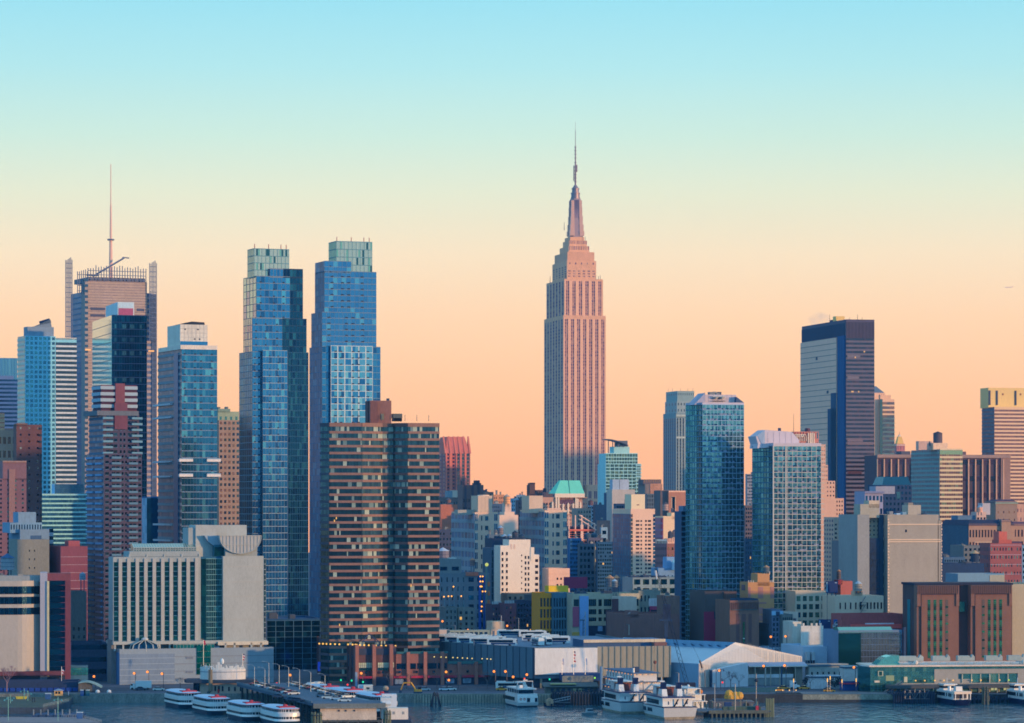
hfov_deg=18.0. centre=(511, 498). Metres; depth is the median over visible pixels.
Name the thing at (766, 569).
water tank
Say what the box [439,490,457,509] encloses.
dark roof block
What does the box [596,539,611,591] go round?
dark gridded block
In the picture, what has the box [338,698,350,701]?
parked car
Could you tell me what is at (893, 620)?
red low building
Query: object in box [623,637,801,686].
white gabled shed
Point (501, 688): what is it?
taxi
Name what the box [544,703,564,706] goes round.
timber dock
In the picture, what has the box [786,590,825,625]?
cream podium block
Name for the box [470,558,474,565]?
water tank
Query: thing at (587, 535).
water tank
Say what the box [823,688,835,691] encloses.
taxi
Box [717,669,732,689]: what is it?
double street lamp
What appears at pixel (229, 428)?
window
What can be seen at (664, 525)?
sunlit billboard wall
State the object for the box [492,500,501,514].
shaded loft block
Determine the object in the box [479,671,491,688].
bare tree
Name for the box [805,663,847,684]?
white site cabin
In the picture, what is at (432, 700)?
pile cluster
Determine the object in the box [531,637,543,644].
city bus
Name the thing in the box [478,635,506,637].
city bus
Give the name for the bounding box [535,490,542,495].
dim brown block
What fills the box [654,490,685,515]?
arched window block
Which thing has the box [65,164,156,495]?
lattice screen tower
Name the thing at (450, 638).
city bus
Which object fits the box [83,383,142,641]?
balcony tower
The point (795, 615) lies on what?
white painted house
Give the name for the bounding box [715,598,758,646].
brown slot building
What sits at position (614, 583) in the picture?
water tank
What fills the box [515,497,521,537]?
narrow dark block
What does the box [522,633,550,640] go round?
city bus
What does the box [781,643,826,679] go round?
pale blue hall
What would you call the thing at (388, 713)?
pile cluster
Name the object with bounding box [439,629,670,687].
bus depot
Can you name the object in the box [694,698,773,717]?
timber jetty
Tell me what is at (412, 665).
window
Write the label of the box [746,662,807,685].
open fronted shed
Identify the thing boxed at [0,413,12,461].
tan stepped block
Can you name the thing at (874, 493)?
lilac trimmed block
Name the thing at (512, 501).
pale striped block
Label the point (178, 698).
tour boat
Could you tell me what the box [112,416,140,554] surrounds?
window
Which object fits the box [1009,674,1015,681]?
window
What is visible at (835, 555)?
olive loft block
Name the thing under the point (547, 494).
dark hotel block
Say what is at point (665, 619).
dark mast frame
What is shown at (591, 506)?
white wing block
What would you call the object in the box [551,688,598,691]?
window
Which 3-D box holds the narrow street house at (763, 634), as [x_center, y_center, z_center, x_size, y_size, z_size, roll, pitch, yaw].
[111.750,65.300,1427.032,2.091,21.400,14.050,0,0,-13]
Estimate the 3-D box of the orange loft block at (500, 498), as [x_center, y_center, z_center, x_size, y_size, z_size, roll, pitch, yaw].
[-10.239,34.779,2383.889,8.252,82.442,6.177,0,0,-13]
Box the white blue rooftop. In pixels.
[651,557,673,575]
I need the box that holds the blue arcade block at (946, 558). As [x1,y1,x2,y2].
[941,554,964,562]
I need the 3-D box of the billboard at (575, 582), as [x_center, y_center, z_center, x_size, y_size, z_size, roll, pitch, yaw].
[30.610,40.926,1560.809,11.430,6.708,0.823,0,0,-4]
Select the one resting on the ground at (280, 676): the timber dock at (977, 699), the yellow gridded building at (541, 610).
the yellow gridded building at (541, 610)
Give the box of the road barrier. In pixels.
[759,687,764,691]
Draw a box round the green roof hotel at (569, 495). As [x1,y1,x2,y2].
[543,480,587,525]
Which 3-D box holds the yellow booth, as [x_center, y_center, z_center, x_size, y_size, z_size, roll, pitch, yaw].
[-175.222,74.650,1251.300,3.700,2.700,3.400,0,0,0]
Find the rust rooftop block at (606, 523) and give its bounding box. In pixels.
[597,518,609,541]
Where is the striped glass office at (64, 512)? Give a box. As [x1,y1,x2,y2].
[42,484,86,545]
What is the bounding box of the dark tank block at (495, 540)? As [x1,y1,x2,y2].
[485,536,507,546]
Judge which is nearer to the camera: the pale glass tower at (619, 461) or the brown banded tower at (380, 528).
the brown banded tower at (380, 528)
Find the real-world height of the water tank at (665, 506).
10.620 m
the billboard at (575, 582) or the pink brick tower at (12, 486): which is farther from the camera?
the pink brick tower at (12, 486)
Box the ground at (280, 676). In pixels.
[0,553,1005,693]
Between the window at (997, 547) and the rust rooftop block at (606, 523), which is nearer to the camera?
the window at (997, 547)
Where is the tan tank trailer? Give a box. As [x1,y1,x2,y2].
[383,686,388,692]
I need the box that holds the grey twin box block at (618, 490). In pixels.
[607,479,634,541]
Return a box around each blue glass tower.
[239,244,307,615]
[309,237,380,636]
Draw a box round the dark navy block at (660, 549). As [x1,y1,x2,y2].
[655,539,666,566]
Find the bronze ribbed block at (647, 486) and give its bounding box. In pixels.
[638,479,661,493]
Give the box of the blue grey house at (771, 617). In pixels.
[763,608,782,647]
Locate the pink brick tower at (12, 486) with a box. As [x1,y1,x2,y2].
[0,461,26,574]
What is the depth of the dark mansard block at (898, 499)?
2123.10 m
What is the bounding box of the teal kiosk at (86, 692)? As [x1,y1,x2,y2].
[84,690,89,695]
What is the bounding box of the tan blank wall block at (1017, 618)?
[1010,582,1023,660]
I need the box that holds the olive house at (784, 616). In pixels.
[780,613,792,646]
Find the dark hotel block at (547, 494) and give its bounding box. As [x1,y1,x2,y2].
[541,490,552,496]
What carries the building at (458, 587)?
on the ground at (280, 676)
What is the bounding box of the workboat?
[581,708,597,714]
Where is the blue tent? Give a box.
[839,681,857,690]
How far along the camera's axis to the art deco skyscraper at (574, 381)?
3262.75 m
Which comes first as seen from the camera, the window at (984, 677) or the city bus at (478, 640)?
the window at (984, 677)
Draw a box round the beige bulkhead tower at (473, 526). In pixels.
[451,495,497,571]
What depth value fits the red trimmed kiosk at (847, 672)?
1312.73 m
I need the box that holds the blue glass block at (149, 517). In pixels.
[142,496,157,542]
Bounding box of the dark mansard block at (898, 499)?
[868,477,911,513]
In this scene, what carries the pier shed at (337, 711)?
in the water
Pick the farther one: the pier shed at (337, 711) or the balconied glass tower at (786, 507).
the balconied glass tower at (786, 507)
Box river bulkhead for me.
[0,693,1008,702]
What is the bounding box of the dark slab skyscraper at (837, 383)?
[800,314,873,513]
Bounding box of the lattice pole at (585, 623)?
[580,612,585,635]
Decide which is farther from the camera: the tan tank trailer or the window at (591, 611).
the window at (591, 611)
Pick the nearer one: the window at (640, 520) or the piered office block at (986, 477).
the window at (640, 520)
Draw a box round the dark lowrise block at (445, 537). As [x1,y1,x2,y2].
[439,527,450,557]
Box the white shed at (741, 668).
[710,662,747,686]
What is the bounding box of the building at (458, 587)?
[439,558,489,629]
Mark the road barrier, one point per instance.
(761, 689)
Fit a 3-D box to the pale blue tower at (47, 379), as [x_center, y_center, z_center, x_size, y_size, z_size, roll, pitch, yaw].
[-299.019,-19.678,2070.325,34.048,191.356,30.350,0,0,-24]
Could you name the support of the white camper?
on the ground at (280, 676)
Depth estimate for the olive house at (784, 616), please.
1412.85 m
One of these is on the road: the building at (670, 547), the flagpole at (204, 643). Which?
the flagpole at (204, 643)
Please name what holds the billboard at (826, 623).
on the ground at (280, 676)
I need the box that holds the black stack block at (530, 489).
[527,483,534,495]
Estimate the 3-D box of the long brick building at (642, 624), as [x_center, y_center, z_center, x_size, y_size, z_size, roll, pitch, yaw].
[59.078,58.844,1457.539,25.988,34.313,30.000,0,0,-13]
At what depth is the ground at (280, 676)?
1312.82 m
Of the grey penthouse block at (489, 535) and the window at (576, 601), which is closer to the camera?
the window at (576, 601)
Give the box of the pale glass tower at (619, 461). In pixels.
[598,439,641,504]
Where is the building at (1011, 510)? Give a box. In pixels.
[985,499,1023,521]
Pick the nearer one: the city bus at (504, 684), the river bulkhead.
the river bulkhead
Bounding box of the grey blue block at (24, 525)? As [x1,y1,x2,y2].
[2,512,48,538]
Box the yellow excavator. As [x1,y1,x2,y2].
[399,682,421,692]
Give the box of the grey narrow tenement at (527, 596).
[524,594,531,600]
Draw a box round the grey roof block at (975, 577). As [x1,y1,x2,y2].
[946,573,1004,581]
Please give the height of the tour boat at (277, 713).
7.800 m
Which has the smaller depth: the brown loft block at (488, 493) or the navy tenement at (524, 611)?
the navy tenement at (524, 611)
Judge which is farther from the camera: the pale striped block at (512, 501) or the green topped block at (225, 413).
the pale striped block at (512, 501)
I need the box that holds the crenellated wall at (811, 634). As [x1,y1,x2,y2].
[801,623,822,644]
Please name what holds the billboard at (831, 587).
on the ground at (280, 676)
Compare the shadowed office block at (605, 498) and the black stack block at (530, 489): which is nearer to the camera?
the shadowed office block at (605, 498)
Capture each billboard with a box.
[564,577,586,590]
[818,619,830,628]
[826,581,837,595]
[833,619,837,626]
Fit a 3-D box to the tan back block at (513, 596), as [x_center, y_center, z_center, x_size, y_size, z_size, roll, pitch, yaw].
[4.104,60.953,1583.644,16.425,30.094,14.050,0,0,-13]
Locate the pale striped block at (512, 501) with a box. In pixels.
[510,496,518,511]
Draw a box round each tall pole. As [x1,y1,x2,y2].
[600,666,602,689]
[732,683,735,709]
[754,674,757,705]
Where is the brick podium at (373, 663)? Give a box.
[317,634,489,685]
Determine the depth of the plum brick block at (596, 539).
1986.15 m
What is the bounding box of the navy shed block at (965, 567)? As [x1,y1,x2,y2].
[941,560,983,581]
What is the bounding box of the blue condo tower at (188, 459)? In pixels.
[153,322,220,542]
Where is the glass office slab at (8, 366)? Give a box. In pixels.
[0,358,16,378]
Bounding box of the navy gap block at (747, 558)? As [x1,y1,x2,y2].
[744,538,751,581]
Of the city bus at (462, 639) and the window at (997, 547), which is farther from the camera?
the window at (997, 547)
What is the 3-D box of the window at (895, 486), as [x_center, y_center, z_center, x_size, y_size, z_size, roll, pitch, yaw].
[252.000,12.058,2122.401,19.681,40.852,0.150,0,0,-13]
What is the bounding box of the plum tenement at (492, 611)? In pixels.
[486,601,500,620]
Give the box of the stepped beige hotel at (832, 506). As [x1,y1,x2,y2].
[792,419,843,590]
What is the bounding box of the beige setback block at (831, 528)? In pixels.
[824,517,838,594]
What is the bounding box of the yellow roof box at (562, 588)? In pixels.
[545,585,567,591]
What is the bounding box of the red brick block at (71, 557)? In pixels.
[49,541,87,660]
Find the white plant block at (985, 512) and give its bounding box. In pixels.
[951,503,989,519]
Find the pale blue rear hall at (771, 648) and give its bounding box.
[758,645,780,651]
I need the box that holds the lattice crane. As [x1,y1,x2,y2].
[654,568,704,686]
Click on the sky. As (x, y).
(751, 174)
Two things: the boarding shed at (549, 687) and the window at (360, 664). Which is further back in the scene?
the window at (360, 664)
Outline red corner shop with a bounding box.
[834,579,851,594]
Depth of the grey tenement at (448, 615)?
1520.90 m
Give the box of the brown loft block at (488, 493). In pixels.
[483,489,493,495]
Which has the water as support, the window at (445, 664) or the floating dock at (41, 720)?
the floating dock at (41, 720)
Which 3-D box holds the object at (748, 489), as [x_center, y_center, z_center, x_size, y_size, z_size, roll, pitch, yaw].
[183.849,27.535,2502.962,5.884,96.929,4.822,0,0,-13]
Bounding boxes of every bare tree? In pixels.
[0,666,15,692]
[399,672,411,688]
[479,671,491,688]
[726,671,737,686]
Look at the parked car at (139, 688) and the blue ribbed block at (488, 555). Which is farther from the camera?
the blue ribbed block at (488, 555)
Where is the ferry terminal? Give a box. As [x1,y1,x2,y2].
[856,654,1023,692]
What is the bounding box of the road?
[92,687,857,690]
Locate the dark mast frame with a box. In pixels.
[659,604,671,638]
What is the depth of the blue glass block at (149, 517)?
1781.48 m
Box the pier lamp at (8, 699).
[4,697,12,720]
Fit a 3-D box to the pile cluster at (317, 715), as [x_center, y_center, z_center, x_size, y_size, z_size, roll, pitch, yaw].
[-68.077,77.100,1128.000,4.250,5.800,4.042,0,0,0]
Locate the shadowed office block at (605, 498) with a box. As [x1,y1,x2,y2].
[604,493,636,519]
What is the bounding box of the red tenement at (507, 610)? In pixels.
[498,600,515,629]
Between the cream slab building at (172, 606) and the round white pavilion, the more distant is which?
the cream slab building at (172, 606)
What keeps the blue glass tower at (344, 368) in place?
on the ground at (280, 676)
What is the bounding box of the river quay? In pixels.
[774,692,892,699]
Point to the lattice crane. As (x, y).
(691, 684)
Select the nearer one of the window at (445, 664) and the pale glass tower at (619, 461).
the window at (445, 664)
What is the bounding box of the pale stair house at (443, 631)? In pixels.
[439,629,447,633]
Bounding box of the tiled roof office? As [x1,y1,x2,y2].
[941,519,1023,555]
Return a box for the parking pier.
[236,682,361,722]
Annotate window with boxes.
[0,480,23,574]
[26,337,54,492]
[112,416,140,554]
[220,422,238,524]
[359,663,371,670]
[378,662,393,670]
[397,663,405,668]
[410,663,415,668]
[417,663,422,668]
[428,663,436,668]
[438,663,446,668]
[503,694,537,701]
[543,503,586,524]
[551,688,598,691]
[570,200,578,217]
[574,599,578,605]
[589,599,595,605]
[589,609,595,613]
[598,544,610,567]
[604,599,610,605]
[640,520,641,572]
[672,498,674,510]
[747,475,751,504]
[883,486,910,513]
[963,674,970,678]
[972,674,979,681]
[981,674,988,681]
[990,674,997,681]
[991,547,1020,581]
[999,674,1006,681]
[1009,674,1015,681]
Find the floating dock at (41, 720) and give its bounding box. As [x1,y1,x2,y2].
[0,717,99,722]
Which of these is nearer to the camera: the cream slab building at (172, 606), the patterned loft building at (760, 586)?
the cream slab building at (172, 606)
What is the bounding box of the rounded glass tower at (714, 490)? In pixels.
[686,392,743,639]
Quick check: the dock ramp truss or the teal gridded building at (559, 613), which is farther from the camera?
the teal gridded building at (559, 613)
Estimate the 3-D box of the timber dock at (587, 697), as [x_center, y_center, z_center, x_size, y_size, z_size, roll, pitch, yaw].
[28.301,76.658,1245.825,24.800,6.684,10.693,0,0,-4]
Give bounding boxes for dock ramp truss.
[32,709,85,716]
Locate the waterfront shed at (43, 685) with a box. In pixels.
[0,679,102,691]
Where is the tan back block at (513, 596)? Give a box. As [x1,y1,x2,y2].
[501,592,531,601]
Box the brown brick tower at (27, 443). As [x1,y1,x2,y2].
[13,423,41,522]
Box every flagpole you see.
[203,640,205,665]
[573,649,575,674]
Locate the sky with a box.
[0,0,1023,552]
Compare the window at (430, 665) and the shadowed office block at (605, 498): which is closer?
the window at (430, 665)
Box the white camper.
[358,685,372,690]
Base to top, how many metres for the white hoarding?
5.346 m
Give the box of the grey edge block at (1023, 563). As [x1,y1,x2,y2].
[1022,544,1023,581]
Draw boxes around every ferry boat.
[936,683,971,705]
[1006,678,1023,704]
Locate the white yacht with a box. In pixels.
[503,680,538,706]
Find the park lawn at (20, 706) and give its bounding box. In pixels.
[0,697,72,713]
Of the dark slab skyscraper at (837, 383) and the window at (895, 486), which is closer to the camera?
the window at (895, 486)
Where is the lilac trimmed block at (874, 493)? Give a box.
[854,486,894,513]
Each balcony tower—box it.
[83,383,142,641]
[874,386,894,454]
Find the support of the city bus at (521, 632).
on the bus depot
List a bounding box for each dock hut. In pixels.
[76,712,82,718]
[546,698,552,705]
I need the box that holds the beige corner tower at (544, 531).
[519,496,566,591]
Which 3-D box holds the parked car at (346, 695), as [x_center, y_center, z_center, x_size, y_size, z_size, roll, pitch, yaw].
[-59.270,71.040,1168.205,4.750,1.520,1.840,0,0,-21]
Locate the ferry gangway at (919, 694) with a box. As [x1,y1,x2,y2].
[905,690,929,698]
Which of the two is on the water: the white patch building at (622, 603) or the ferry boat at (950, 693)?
the ferry boat at (950, 693)
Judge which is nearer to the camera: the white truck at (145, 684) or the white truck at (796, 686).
the white truck at (145, 684)
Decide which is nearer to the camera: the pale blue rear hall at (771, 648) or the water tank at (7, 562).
the pale blue rear hall at (771, 648)
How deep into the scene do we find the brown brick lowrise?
2100.88 m
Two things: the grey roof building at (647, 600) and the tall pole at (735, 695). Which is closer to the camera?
the tall pole at (735, 695)
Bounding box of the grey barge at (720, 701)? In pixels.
[709,698,754,707]
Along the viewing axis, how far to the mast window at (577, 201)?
3277.01 m
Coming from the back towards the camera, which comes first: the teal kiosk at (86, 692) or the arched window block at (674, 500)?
the arched window block at (674, 500)
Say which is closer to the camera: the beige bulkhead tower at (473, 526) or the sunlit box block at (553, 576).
the sunlit box block at (553, 576)
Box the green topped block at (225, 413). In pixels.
[217,407,238,419]
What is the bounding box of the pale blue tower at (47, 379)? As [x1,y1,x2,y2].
[17,318,76,493]
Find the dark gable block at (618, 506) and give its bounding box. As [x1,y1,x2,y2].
[613,501,624,508]
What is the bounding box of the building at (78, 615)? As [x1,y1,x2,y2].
[71,590,86,640]
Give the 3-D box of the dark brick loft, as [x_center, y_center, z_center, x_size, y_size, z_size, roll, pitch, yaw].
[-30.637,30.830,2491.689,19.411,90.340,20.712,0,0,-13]
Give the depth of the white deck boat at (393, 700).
1168.08 m
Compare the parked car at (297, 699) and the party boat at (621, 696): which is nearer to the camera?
the parked car at (297, 699)
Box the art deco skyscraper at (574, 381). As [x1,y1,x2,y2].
[544,122,605,504]
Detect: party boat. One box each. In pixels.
[601,676,650,713]
[644,677,696,719]
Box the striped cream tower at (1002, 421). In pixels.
[980,388,1023,503]
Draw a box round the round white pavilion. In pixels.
[184,658,256,692]
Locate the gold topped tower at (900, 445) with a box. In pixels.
[894,432,905,454]
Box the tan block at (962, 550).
[950,543,979,562]
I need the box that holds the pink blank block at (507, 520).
[498,503,517,535]
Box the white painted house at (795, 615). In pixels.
[783,611,797,620]
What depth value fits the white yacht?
1231.85 m
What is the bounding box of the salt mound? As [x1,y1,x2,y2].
[724,690,742,698]
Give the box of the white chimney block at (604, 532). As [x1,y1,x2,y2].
[600,524,607,541]
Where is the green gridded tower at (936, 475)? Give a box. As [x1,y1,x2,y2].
[911,431,962,522]
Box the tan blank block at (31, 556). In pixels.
[9,539,48,574]
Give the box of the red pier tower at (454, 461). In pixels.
[439,436,470,496]
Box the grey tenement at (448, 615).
[439,606,456,629]
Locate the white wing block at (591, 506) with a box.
[588,505,592,525]
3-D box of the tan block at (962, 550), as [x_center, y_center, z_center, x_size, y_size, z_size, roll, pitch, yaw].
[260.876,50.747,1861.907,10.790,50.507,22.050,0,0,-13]
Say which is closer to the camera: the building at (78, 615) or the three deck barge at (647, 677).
the three deck barge at (647, 677)
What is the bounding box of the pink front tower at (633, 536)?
[612,494,654,591]
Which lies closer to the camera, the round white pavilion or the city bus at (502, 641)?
the round white pavilion
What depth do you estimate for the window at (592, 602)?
1491.92 m
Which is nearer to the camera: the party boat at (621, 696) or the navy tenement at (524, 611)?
the party boat at (621, 696)
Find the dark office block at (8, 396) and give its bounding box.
[0,376,17,427]
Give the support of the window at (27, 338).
in the pale blue tower at (47, 379)
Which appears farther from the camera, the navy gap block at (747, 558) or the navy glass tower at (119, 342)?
the navy glass tower at (119, 342)
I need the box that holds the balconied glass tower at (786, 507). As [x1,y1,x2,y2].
[748,428,823,610]
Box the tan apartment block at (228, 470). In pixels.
[217,420,238,524]
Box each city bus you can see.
[306,681,323,683]
[439,634,461,641]
[445,635,473,641]
[457,636,485,642]
[469,637,494,643]
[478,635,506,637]
[487,638,516,645]
[495,681,526,687]
[497,629,519,636]
[519,630,546,636]
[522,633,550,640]
[531,634,559,637]
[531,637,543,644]
[540,636,551,644]
[547,636,569,643]
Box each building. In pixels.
[0,572,70,678]
[71,590,86,640]
[106,525,273,684]
[439,558,489,629]
[494,538,538,602]
[532,592,550,633]
[545,592,571,635]
[560,590,638,635]
[606,610,624,634]
[607,592,679,639]
[612,596,636,610]
[622,574,673,594]
[631,587,659,611]
[664,538,673,556]
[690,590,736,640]
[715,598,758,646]
[740,571,773,621]
[822,591,883,618]
[823,626,905,665]
[831,613,902,661]
[839,500,941,613]
[985,499,1023,521]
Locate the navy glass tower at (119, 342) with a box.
[92,302,146,495]
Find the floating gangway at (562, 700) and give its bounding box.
[553,696,569,702]
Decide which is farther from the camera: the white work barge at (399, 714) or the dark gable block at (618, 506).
the dark gable block at (618, 506)
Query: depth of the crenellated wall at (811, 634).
1392.53 m
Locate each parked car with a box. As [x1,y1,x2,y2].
[135,686,146,689]
[153,687,164,690]
[272,694,285,697]
[287,691,299,694]
[291,697,304,701]
[330,696,340,699]
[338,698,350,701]
[341,694,354,697]
[439,687,450,690]
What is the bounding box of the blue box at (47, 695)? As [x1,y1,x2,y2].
[45,693,50,698]
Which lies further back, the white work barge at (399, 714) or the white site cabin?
the white site cabin
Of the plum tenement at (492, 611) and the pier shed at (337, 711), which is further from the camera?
the plum tenement at (492, 611)
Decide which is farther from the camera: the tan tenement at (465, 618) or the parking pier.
the tan tenement at (465, 618)
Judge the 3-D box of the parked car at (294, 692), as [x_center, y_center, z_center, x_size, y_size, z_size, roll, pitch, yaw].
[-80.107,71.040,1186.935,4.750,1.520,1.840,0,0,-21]
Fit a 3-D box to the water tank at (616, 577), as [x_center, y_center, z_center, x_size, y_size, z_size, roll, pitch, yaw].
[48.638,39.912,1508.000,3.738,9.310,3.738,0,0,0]
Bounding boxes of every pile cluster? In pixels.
[310,712,322,722]
[383,710,390,722]
[430,692,440,706]
[982,686,989,704]
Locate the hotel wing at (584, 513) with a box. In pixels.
[572,508,590,525]
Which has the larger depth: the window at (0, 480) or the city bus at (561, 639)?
the window at (0, 480)
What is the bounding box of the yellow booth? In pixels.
[54,689,62,695]
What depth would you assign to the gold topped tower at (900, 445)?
3902.23 m
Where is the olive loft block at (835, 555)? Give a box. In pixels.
[832,540,838,594]
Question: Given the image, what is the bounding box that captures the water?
[0,703,1023,722]
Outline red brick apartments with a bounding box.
[980,531,1021,581]
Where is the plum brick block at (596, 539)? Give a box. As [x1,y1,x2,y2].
[587,534,602,542]
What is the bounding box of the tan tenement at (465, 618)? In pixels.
[457,607,474,629]
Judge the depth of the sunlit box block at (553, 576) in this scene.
1621.43 m
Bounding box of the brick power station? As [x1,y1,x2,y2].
[901,582,1012,660]
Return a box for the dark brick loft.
[457,480,485,509]
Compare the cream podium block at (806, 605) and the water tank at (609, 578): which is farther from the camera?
the water tank at (609, 578)
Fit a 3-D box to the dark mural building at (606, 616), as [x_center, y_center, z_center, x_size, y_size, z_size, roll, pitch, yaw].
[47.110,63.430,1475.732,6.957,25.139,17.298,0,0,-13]
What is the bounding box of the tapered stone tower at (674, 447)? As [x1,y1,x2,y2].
[663,388,693,490]
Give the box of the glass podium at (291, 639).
[266,612,319,669]
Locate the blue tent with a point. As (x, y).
(848, 685)
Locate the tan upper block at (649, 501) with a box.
[645,494,653,508]
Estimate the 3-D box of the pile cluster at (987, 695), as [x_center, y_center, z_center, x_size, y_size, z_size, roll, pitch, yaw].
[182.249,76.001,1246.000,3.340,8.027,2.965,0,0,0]
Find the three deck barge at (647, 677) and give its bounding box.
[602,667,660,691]
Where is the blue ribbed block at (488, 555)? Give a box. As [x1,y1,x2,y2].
[483,547,493,602]
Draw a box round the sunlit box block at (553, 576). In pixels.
[542,568,569,591]
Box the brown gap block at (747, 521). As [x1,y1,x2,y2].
[744,502,751,538]
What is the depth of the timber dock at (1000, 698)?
1253.71 m
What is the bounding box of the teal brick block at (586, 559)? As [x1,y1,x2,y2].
[577,541,595,591]
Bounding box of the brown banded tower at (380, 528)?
[320,398,439,682]
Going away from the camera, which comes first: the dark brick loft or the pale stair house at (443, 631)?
the pale stair house at (443, 631)
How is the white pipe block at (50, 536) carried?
on the ground at (280, 676)
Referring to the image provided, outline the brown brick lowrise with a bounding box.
[439,502,456,528]
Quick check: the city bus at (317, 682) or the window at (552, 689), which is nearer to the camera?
the window at (552, 689)
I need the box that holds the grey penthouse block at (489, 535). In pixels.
[487,530,500,537]
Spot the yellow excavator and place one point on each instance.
(419, 690)
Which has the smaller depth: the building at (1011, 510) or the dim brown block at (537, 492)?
the building at (1011, 510)
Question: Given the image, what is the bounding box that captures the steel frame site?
[567,515,595,542]
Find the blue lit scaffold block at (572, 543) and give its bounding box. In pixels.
[567,534,581,591]
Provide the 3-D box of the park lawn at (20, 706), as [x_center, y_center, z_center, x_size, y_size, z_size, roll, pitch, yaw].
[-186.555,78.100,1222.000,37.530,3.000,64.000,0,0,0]
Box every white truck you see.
[130,681,151,689]
[790,680,799,688]
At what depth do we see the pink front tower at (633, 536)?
1832.82 m
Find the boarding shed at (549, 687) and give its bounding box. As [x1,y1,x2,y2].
[542,682,598,693]
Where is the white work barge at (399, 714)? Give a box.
[380,697,410,722]
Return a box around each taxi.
[496,686,506,690]
[798,685,810,689]
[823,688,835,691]
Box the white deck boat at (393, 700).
[381,694,396,706]
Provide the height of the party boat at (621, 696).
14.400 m
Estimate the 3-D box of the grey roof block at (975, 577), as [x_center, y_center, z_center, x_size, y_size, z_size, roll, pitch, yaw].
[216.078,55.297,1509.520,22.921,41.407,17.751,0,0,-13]
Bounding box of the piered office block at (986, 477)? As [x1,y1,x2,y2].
[864,451,1010,514]
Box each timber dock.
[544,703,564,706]
[552,689,603,704]
[887,689,934,703]
[968,695,997,702]
[989,695,1009,702]
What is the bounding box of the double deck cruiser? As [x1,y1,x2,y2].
[681,684,707,712]
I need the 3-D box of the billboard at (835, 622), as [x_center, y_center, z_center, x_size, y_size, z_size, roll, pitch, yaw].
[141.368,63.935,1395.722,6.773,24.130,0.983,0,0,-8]
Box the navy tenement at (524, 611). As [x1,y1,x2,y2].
[514,600,531,629]
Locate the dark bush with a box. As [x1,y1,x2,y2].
[828,677,841,686]
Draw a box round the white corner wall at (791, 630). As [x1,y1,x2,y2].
[783,620,800,642]
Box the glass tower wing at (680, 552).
[674,506,685,639]
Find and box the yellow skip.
[16,696,26,698]
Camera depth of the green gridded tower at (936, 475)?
2255.13 m
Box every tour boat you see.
[164,688,200,708]
[192,694,230,714]
[226,700,263,720]
[260,704,299,722]
[308,683,338,689]
[328,687,365,696]
[354,691,390,716]
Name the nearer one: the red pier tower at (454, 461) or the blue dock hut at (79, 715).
the blue dock hut at (79, 715)
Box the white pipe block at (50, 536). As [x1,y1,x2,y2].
[47,528,52,545]
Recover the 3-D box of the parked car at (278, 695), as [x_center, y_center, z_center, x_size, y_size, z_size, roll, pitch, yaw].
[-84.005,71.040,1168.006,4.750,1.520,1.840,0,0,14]
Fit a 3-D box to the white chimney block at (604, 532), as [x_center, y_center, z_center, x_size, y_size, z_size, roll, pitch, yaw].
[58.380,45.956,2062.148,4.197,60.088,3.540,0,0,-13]
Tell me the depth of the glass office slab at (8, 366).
2706.44 m
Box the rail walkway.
[770,690,800,693]
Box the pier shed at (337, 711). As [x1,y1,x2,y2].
[313,700,385,722]
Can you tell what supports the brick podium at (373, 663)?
on the ground at (280, 676)
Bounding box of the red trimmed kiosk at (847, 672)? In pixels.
[839,665,857,680]
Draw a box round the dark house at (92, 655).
[71,640,106,680]
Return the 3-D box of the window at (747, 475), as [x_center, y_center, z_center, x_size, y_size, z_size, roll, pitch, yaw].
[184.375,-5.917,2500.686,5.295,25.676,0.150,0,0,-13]
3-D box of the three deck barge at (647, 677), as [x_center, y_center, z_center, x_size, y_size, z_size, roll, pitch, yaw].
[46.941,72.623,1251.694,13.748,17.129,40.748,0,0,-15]
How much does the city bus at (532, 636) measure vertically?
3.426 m
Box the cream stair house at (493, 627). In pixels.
[486,621,503,634]
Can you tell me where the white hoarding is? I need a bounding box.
[805,675,840,688]
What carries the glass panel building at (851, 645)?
on the ground at (280, 676)
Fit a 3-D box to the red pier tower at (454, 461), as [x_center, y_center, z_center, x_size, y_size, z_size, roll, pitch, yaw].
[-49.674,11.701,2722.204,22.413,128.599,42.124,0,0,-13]
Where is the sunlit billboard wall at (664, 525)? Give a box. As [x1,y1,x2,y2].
[655,508,673,538]
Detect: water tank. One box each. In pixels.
[0,553,14,574]
[79,572,85,590]
[439,548,448,557]
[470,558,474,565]
[497,526,502,533]
[503,494,509,506]
[512,531,517,537]
[584,532,590,542]
[606,575,613,592]
[612,579,617,586]
[614,575,619,592]
[662,502,668,509]
[763,565,768,573]
[837,569,840,578]
[854,581,861,592]
[970,550,978,562]
[977,506,982,514]
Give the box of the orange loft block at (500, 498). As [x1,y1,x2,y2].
[492,490,503,503]
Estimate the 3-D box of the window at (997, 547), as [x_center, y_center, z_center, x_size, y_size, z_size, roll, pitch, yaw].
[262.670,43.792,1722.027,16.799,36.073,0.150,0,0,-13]
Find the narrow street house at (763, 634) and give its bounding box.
[759,622,768,645]
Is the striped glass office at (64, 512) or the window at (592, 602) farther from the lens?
the striped glass office at (64, 512)

